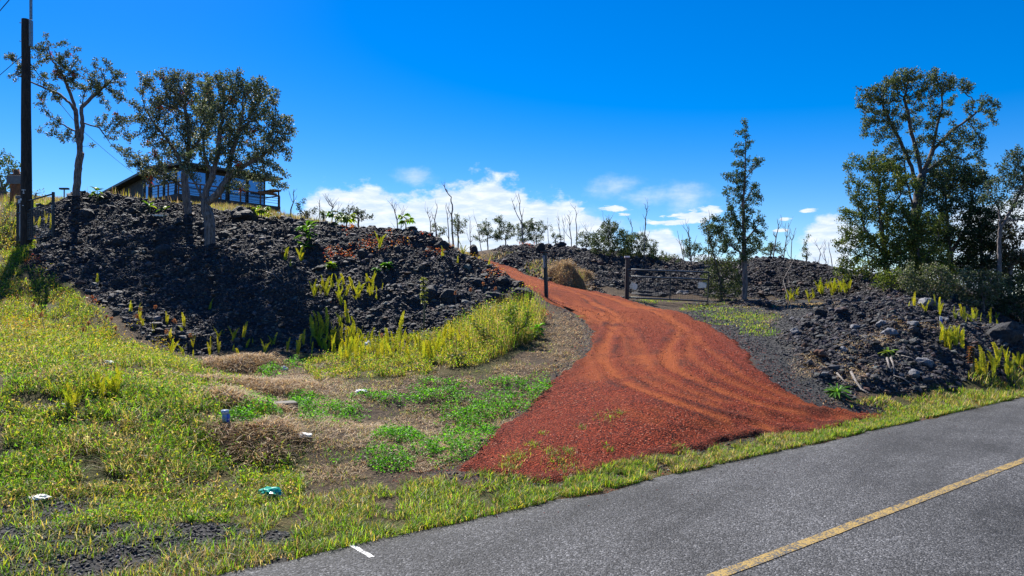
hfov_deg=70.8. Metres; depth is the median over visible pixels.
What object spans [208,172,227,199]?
window
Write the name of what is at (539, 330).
broad leaf plant
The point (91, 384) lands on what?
sword fern
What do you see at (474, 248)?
boulder
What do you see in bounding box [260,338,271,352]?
sword fern
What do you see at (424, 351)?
sword fern
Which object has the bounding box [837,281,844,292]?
sword fern
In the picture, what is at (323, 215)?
skyline bush
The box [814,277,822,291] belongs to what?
sword fern
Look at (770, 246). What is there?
skyline bush
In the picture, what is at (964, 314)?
sword fern
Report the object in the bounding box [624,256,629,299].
gate post
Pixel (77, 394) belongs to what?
sword fern
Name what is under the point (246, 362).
straw heap
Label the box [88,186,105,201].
broad leaf plant
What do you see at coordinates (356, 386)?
dry grass
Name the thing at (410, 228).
boulder
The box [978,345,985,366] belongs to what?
sword fern
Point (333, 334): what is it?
sword fern
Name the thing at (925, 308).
sword fern
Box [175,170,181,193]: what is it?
window
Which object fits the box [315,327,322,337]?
sword fern
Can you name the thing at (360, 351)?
sword fern
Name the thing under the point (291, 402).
concrete block
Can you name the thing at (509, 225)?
skyline bush
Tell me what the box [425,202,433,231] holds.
bare sapling
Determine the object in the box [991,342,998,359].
sword fern
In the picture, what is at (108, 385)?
sword fern
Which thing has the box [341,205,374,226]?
skyline bush
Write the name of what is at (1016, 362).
sword fern
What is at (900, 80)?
tree
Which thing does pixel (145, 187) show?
window
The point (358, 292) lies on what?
sword fern
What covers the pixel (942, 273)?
thicket shrub
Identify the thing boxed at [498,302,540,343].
weed bush
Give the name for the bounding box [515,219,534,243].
skyline bush
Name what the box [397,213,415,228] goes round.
lobed leaf plant
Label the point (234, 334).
sword fern
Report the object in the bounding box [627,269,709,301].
farm gate
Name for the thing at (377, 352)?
sword fern
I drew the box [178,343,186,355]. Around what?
sword fern
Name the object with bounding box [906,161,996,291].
bushy tree
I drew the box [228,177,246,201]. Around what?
window
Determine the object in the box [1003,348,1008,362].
sword fern
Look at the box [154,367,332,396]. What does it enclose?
straw heap
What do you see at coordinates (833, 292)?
sword fern
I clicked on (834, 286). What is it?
sword fern
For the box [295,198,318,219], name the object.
skyline bush
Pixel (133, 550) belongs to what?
boulder
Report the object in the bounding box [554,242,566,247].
boulder
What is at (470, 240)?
bare sapling
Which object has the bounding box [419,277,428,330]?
tall weed
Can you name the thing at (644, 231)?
bare sapling
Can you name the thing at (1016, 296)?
thicket shrub
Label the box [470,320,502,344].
weed bush
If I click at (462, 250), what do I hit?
sword fern
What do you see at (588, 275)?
straw heap
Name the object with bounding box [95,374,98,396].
sword fern
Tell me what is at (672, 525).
road
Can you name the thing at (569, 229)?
bare sapling
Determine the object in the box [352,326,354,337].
sword fern
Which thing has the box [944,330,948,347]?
sword fern
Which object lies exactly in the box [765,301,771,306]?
boulder
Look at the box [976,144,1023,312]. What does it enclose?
edge tree
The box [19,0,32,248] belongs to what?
utility pole
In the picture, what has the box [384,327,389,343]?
sword fern
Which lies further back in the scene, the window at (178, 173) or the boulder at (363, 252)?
the window at (178, 173)
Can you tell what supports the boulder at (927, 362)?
on the ground at (386, 412)
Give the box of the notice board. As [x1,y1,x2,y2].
[6,174,20,203]
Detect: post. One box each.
[13,169,19,198]
[15,196,19,235]
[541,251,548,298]
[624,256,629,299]
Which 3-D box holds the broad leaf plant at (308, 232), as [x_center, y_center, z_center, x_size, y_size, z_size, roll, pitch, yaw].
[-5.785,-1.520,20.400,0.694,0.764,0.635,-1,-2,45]
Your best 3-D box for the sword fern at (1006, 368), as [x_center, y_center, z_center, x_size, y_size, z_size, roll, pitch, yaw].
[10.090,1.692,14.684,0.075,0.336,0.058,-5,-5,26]
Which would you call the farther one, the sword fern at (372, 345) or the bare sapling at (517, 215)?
the bare sapling at (517, 215)
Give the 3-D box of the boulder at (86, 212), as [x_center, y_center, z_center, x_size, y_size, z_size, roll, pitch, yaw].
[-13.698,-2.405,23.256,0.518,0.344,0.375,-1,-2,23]
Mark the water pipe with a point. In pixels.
(225, 415)
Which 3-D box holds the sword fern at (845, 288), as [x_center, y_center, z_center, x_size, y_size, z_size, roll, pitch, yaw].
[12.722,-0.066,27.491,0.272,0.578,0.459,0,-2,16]
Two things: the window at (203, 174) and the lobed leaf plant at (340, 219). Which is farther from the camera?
the window at (203, 174)
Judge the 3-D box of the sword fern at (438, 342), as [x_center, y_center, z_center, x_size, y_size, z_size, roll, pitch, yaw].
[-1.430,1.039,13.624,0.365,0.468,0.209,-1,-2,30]
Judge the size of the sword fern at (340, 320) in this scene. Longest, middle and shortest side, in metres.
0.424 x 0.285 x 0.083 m
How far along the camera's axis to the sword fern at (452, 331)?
14.40 m
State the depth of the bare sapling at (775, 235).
34.05 m
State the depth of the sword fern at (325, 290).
17.77 m
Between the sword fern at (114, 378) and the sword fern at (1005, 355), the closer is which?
the sword fern at (114, 378)
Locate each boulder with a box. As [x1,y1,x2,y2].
[78,208,94,217]
[112,235,128,245]
[127,207,138,214]
[131,548,137,553]
[154,536,161,540]
[173,218,188,225]
[217,230,230,237]
[230,206,257,220]
[269,219,279,223]
[283,217,295,222]
[312,265,325,270]
[357,248,368,258]
[406,226,417,230]
[423,284,440,299]
[433,241,449,251]
[440,288,458,302]
[466,277,485,286]
[470,244,478,255]
[484,291,504,302]
[495,276,509,284]
[512,280,524,287]
[512,287,533,300]
[535,243,544,251]
[546,243,552,248]
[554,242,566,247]
[631,290,666,296]
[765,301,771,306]
[790,328,798,334]
[801,320,814,327]
[814,308,825,316]
[814,349,825,356]
[838,346,847,352]
[850,324,859,329]
[875,320,887,326]
[879,327,898,336]
[906,321,918,326]
[908,369,919,377]
[915,357,934,367]
[918,297,937,306]
[985,322,1023,343]
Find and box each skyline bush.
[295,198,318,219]
[319,209,326,220]
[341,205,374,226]
[431,222,446,236]
[450,214,468,249]
[471,218,500,249]
[492,214,515,245]
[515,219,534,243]
[526,218,547,243]
[548,224,563,243]
[575,230,592,248]
[588,218,634,257]
[624,232,653,256]
[645,239,670,261]
[668,254,680,264]
[681,237,702,264]
[760,241,785,256]
[801,234,811,260]
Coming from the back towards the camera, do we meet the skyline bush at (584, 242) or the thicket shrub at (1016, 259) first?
the skyline bush at (584, 242)
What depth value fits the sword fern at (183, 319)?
16.43 m
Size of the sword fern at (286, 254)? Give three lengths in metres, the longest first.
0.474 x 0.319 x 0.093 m
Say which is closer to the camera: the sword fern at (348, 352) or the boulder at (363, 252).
the sword fern at (348, 352)
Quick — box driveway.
[459,258,895,483]
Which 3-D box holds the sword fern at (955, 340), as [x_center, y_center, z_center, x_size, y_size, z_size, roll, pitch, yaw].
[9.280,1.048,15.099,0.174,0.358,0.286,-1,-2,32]
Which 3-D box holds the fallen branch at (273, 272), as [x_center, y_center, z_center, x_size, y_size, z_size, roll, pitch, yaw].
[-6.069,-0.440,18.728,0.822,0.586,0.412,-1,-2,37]
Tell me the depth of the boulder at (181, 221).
22.02 m
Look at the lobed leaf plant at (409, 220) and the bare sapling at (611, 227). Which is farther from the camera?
the bare sapling at (611, 227)
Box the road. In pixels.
[212,397,1023,575]
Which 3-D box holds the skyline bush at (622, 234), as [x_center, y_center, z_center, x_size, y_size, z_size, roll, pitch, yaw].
[4.733,-2.271,34.075,2.231,2.023,1.134,0,-2,0]
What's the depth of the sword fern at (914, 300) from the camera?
17.69 m
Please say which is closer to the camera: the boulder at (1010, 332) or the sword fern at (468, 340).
the sword fern at (468, 340)
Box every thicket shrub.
[869,267,907,290]
[894,259,970,299]
[948,266,1014,310]
[978,221,1023,306]
[988,270,1023,323]
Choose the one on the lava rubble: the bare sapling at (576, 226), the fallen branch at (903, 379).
the fallen branch at (903, 379)
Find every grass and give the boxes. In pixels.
[0,186,944,483]
[0,198,1023,575]
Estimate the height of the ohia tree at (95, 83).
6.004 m
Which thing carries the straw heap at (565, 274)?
on the ground at (386, 412)
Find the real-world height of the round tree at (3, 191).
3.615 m
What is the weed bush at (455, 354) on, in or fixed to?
on the ground at (386, 412)
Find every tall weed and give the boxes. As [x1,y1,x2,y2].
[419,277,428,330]
[966,346,976,377]
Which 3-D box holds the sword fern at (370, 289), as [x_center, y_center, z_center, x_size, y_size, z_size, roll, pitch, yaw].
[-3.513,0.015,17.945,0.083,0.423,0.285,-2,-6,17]
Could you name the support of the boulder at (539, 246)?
on the ground at (386, 412)
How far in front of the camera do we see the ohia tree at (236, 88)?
20.61 m
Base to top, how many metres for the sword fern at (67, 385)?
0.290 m
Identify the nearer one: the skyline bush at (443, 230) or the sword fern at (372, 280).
the sword fern at (372, 280)
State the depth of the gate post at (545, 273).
19.81 m
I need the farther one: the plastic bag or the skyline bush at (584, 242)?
the skyline bush at (584, 242)
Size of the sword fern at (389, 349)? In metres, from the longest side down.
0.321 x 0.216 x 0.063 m
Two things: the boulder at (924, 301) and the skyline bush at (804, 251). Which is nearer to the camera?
the boulder at (924, 301)
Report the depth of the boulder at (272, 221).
22.57 m
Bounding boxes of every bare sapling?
[289,189,296,215]
[323,194,339,220]
[387,199,403,227]
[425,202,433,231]
[431,202,437,236]
[443,181,453,245]
[445,205,449,242]
[467,215,474,248]
[511,198,522,232]
[517,195,523,242]
[561,214,572,245]
[571,205,579,246]
[603,215,620,240]
[640,198,649,258]
[681,220,696,260]
[770,218,781,256]
[772,220,791,256]
[786,227,795,258]
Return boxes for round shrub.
[325,261,335,269]
[380,262,393,268]
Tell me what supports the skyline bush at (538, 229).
on the ground at (386, 412)
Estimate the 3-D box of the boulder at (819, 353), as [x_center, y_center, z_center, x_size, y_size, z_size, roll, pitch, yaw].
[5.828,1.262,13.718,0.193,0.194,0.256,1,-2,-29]
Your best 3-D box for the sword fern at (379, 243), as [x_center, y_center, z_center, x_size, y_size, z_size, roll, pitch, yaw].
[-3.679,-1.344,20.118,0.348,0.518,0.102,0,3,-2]
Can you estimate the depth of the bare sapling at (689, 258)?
33.56 m
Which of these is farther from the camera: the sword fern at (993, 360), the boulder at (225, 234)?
the boulder at (225, 234)
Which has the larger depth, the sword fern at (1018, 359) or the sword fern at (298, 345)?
the sword fern at (1018, 359)
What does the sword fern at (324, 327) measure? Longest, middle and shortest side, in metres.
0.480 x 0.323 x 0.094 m
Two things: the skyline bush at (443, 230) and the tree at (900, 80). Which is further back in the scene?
the skyline bush at (443, 230)
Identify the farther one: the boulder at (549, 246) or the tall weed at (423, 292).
the boulder at (549, 246)
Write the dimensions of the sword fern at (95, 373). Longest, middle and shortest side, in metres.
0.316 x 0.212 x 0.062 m
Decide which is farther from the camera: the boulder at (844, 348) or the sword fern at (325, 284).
the sword fern at (325, 284)
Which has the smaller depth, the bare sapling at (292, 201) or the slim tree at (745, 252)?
the slim tree at (745, 252)
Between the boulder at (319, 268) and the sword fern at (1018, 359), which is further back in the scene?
the boulder at (319, 268)
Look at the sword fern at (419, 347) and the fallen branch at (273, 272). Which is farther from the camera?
the fallen branch at (273, 272)
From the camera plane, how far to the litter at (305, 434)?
8.03 m
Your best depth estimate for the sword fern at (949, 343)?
15.05 m
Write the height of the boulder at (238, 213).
0.678 m
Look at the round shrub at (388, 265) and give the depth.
19.33 m
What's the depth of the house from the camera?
54.33 m
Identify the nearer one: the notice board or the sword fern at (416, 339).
the sword fern at (416, 339)
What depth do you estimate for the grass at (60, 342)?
7.19 m
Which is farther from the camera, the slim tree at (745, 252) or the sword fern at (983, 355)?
the slim tree at (745, 252)
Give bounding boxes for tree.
[0,148,20,200]
[1,32,130,195]
[114,66,221,213]
[173,67,298,245]
[707,117,767,299]
[830,149,923,288]
[854,66,1002,287]
[878,204,961,287]
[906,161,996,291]
[951,205,1023,296]
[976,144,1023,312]
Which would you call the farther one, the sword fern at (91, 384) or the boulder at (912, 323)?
the boulder at (912, 323)
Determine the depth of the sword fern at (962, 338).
15.10 m
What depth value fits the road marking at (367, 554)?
4.99 m
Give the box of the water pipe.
[221,410,229,422]
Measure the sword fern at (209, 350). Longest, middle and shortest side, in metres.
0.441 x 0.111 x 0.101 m
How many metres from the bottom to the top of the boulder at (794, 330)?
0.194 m
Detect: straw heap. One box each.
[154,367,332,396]
[173,380,317,417]
[175,411,324,478]
[182,350,296,373]
[537,258,598,290]
[579,268,594,279]
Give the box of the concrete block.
[274,400,297,414]
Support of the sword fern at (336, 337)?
on the ground at (386, 412)
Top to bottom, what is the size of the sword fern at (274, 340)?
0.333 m
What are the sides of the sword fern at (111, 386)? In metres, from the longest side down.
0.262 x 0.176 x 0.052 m
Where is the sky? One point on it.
(601, 108)
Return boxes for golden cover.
[0,212,536,351]
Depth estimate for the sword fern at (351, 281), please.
18.11 m
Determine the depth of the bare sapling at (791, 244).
34.07 m
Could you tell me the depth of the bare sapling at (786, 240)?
34.06 m
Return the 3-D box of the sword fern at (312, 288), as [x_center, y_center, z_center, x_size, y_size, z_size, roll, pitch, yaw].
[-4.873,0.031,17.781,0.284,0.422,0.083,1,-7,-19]
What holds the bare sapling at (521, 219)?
on the ground at (386, 412)
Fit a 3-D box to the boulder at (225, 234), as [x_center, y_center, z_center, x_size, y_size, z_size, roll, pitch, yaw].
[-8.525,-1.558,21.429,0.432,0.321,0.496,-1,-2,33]
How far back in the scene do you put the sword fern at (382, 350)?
14.01 m
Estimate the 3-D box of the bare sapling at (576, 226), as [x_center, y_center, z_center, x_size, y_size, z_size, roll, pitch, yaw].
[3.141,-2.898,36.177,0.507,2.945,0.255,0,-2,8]
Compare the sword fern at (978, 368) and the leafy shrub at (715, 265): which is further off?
the leafy shrub at (715, 265)
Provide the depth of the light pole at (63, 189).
52.17 m
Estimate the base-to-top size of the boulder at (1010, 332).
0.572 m
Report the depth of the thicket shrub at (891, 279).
23.38 m
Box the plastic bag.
[258,486,282,498]
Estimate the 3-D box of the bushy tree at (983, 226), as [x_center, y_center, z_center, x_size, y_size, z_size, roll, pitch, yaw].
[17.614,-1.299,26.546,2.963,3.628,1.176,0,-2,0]
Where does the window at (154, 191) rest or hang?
in the house
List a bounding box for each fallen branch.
[263,261,284,281]
[850,371,869,393]
[893,375,913,385]
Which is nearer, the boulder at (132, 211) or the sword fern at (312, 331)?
the sword fern at (312, 331)
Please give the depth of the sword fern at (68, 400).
7.55 m
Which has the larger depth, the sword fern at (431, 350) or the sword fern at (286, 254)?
the sword fern at (286, 254)
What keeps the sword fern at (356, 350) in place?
on the ground at (386, 412)
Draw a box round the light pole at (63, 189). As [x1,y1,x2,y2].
[59,188,69,196]
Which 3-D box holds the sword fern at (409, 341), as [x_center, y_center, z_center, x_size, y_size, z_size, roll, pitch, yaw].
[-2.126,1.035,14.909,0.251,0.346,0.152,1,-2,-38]
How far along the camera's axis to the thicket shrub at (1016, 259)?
24.95 m
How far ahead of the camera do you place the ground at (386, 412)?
12.71 m
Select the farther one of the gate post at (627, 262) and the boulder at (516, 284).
the gate post at (627, 262)
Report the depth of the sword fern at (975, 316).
20.07 m
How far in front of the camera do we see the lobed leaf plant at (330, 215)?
22.42 m
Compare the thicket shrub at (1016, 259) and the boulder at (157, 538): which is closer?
the boulder at (157, 538)
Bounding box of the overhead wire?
[31,64,131,171]
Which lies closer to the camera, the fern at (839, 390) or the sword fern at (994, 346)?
the fern at (839, 390)
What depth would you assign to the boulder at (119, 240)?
20.80 m
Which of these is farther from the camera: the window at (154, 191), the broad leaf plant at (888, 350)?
the window at (154, 191)
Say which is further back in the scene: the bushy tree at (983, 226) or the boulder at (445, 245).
the bushy tree at (983, 226)
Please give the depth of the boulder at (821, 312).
17.30 m
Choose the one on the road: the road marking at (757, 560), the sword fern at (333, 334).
the road marking at (757, 560)
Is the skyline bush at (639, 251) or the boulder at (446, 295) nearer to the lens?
the boulder at (446, 295)
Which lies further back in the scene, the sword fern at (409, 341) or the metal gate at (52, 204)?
the metal gate at (52, 204)
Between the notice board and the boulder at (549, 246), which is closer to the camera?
the notice board
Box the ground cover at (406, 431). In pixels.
[210,353,550,474]
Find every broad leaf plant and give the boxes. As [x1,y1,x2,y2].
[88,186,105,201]
[156,206,169,216]
[294,220,318,243]
[297,240,314,251]
[530,323,544,338]
[879,347,898,358]
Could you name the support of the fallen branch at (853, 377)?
on the ground at (386, 412)
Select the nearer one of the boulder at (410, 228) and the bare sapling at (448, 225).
the boulder at (410, 228)
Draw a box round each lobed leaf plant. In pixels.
[251,205,270,217]
[264,212,278,218]
[325,210,349,224]
[335,213,357,225]
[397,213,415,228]
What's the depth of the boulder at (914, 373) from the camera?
13.28 m
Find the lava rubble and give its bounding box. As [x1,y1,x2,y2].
[23,191,1023,400]
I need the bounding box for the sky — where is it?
[0,0,1023,292]
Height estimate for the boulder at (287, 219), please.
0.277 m
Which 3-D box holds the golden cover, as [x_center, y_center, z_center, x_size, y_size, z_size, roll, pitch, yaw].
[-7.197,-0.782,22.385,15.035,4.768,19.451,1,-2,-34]
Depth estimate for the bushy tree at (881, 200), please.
25.97 m
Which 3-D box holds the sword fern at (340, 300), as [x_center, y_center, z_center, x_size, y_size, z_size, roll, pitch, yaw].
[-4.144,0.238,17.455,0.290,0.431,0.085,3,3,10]
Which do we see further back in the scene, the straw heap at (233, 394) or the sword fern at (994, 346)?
the sword fern at (994, 346)
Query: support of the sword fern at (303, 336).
on the ground at (386, 412)
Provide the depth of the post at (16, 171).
30.01 m
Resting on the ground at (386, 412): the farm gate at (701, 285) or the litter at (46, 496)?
the litter at (46, 496)
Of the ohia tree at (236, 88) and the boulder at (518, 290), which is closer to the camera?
the boulder at (518, 290)
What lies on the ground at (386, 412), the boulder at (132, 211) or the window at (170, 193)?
the boulder at (132, 211)
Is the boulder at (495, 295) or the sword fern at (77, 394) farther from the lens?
the boulder at (495, 295)
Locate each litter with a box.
[28,494,50,500]
[296,432,311,437]
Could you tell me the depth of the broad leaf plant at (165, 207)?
22.48 m
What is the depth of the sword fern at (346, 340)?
15.62 m
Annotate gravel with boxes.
[0,279,924,575]
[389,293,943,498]
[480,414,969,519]
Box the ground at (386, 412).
[0,192,1023,575]
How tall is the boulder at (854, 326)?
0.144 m
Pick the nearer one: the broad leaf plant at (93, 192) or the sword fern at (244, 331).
the sword fern at (244, 331)
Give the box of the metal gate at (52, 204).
[16,192,54,242]
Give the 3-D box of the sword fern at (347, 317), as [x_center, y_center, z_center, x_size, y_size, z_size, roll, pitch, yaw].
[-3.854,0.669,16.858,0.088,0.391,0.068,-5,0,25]
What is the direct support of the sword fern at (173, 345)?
on the ground at (386, 412)
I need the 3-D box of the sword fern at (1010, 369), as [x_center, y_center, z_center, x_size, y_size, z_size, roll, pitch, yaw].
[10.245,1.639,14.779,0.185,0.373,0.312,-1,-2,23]
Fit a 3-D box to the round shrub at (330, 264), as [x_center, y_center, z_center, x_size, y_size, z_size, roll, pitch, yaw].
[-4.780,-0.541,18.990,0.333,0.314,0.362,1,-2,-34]
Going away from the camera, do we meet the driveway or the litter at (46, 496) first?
the litter at (46, 496)
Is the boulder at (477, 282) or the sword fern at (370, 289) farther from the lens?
the boulder at (477, 282)
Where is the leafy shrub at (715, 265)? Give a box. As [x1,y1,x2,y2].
[698,217,741,300]
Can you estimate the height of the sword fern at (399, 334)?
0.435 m
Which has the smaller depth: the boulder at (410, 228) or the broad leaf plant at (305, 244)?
the broad leaf plant at (305, 244)
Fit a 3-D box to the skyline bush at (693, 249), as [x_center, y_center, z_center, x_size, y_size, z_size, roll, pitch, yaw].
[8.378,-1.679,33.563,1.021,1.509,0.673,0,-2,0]
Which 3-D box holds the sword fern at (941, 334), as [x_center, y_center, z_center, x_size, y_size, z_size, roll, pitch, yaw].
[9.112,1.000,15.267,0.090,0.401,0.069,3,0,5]
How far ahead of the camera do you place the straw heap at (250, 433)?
7.66 m
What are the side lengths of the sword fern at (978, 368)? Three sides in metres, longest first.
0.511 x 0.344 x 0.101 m
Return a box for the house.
[98,162,282,211]
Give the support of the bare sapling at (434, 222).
on the ground at (386, 412)
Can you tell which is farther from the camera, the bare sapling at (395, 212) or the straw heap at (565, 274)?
the bare sapling at (395, 212)
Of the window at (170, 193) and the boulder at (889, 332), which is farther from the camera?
the window at (170, 193)
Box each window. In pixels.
[144,177,150,198]
[151,172,163,197]
[163,169,175,195]
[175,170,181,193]
[188,170,206,195]
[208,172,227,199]
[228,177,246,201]
[247,179,264,204]
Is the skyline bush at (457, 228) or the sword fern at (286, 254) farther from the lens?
the skyline bush at (457, 228)
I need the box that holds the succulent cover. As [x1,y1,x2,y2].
[24,223,553,316]
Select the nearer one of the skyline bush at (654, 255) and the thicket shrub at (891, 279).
the thicket shrub at (891, 279)
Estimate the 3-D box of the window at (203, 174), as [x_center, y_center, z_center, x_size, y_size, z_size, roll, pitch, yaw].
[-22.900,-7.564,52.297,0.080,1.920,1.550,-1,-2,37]
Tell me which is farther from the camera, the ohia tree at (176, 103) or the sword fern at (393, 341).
the ohia tree at (176, 103)
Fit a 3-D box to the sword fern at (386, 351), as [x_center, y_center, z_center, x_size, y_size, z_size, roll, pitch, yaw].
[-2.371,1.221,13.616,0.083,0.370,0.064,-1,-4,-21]
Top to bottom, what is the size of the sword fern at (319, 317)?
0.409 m
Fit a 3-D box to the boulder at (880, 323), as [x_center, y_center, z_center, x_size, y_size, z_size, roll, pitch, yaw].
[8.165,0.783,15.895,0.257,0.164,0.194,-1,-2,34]
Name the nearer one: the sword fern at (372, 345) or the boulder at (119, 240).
the sword fern at (372, 345)
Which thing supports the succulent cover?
on the ground at (386, 412)
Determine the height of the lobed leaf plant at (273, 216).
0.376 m
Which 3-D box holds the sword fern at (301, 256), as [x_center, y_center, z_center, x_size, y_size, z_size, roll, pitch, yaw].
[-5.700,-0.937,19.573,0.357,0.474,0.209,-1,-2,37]
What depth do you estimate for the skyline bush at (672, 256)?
34.02 m
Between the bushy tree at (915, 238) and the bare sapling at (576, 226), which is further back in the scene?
the bare sapling at (576, 226)
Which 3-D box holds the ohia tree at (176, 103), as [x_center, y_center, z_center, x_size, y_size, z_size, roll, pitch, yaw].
[-11.010,-4.615,23.083,3.543,5.042,1.284,0,-2,0]
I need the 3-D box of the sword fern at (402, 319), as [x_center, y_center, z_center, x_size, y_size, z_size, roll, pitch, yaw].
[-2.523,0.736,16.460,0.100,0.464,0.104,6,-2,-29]
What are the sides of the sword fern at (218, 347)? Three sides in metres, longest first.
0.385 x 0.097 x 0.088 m
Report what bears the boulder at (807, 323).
on the ground at (386, 412)
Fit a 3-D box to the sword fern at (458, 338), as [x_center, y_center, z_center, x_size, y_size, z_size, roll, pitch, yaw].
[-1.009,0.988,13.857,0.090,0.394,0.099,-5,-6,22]
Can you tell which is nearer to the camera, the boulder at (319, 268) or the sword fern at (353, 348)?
the sword fern at (353, 348)
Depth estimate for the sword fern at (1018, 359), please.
15.74 m
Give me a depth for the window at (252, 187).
56.10 m
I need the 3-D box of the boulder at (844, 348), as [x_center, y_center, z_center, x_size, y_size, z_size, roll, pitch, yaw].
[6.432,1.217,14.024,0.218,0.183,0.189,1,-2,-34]
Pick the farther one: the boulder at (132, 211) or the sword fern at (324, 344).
the boulder at (132, 211)
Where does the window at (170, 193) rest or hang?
in the house
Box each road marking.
[350,543,373,557]
[704,458,1023,575]
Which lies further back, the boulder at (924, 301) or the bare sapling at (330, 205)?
the bare sapling at (330, 205)
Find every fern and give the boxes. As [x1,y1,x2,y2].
[62,390,76,411]
[64,382,71,400]
[70,383,81,403]
[88,372,94,389]
[93,365,101,392]
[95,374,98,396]
[98,375,112,394]
[99,377,105,399]
[102,367,121,392]
[106,377,122,396]
[168,338,178,353]
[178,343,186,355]
[181,312,184,326]
[207,336,211,354]
[217,339,220,353]
[228,327,237,340]
[242,321,247,336]
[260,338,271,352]
[268,332,277,345]
[284,246,288,259]
[296,246,303,259]
[296,334,301,354]
[302,329,304,343]
[309,281,318,296]
[309,317,317,336]
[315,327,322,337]
[317,312,322,326]
[321,315,329,331]
[321,337,327,350]
[322,276,329,289]
[322,283,331,295]
[323,326,336,340]
[331,333,335,352]
[334,326,340,346]
[335,310,346,325]
[337,291,345,304]
[339,346,345,360]
[340,328,352,345]
[343,341,352,360]
[346,309,349,323]
[348,276,353,289]
[351,337,360,352]
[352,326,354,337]
[353,284,362,297]
[354,341,358,357]
[358,342,362,361]
[365,273,375,283]
[368,281,373,296]
[370,333,375,350]
[375,231,386,247]
[375,343,380,357]
[379,338,383,357]
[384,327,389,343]
[384,343,388,361]
[387,343,394,355]
[390,329,398,343]
[398,324,402,341]
[399,311,404,327]
[404,333,413,344]
[413,333,418,347]
[418,337,422,351]
[422,340,426,357]
[428,341,434,360]
[431,331,446,354]
[448,321,453,338]
[456,330,460,348]
[458,238,468,253]
[466,332,470,347]
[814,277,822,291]
[819,281,826,293]
[824,383,852,399]
[827,280,837,294]
[830,279,840,291]
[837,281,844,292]
[842,279,849,292]
[912,292,915,305]
[918,300,928,311]
[939,326,943,341]
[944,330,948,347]
[947,337,951,349]
[950,331,958,345]
[960,329,964,347]
[962,307,965,318]
[971,308,977,320]
[974,353,983,377]
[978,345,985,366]
[988,346,1002,368]
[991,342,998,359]
[991,358,995,374]
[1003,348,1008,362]
[1004,360,1014,375]
[1004,363,1008,376]
[1012,353,1021,369]
[1016,353,1019,364]
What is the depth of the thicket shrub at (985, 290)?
22.72 m
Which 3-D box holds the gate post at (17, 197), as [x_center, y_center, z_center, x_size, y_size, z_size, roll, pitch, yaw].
[-16.256,-2.130,23.765,0.222,1.828,0.140,0,-2,0]
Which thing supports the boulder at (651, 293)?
on the ground at (386, 412)
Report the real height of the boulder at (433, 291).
0.547 m
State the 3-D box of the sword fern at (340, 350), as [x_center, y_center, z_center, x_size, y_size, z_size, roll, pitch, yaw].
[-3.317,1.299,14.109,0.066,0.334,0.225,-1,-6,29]
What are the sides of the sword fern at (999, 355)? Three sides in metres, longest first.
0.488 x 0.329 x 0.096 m
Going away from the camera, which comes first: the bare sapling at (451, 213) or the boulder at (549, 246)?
the bare sapling at (451, 213)
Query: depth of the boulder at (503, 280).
19.90 m
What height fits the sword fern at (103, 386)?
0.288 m
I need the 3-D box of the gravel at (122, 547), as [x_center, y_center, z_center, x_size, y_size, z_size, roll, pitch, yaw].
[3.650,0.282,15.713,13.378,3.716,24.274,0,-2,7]
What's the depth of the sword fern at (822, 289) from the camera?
27.89 m
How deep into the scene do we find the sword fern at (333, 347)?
15.08 m
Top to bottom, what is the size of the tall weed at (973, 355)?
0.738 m
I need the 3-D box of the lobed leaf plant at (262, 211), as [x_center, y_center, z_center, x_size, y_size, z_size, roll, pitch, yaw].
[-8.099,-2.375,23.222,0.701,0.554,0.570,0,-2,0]
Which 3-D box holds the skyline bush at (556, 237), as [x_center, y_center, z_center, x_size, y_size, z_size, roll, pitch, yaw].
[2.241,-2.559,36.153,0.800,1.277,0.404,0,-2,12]
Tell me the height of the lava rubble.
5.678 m
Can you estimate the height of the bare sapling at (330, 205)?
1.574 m
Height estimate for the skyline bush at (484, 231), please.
2.030 m
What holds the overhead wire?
attached to the utility pole at (26, 129)
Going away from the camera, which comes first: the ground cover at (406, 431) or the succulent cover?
the ground cover at (406, 431)
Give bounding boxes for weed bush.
[447,346,467,362]
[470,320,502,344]
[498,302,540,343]
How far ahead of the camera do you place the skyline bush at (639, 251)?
34.47 m

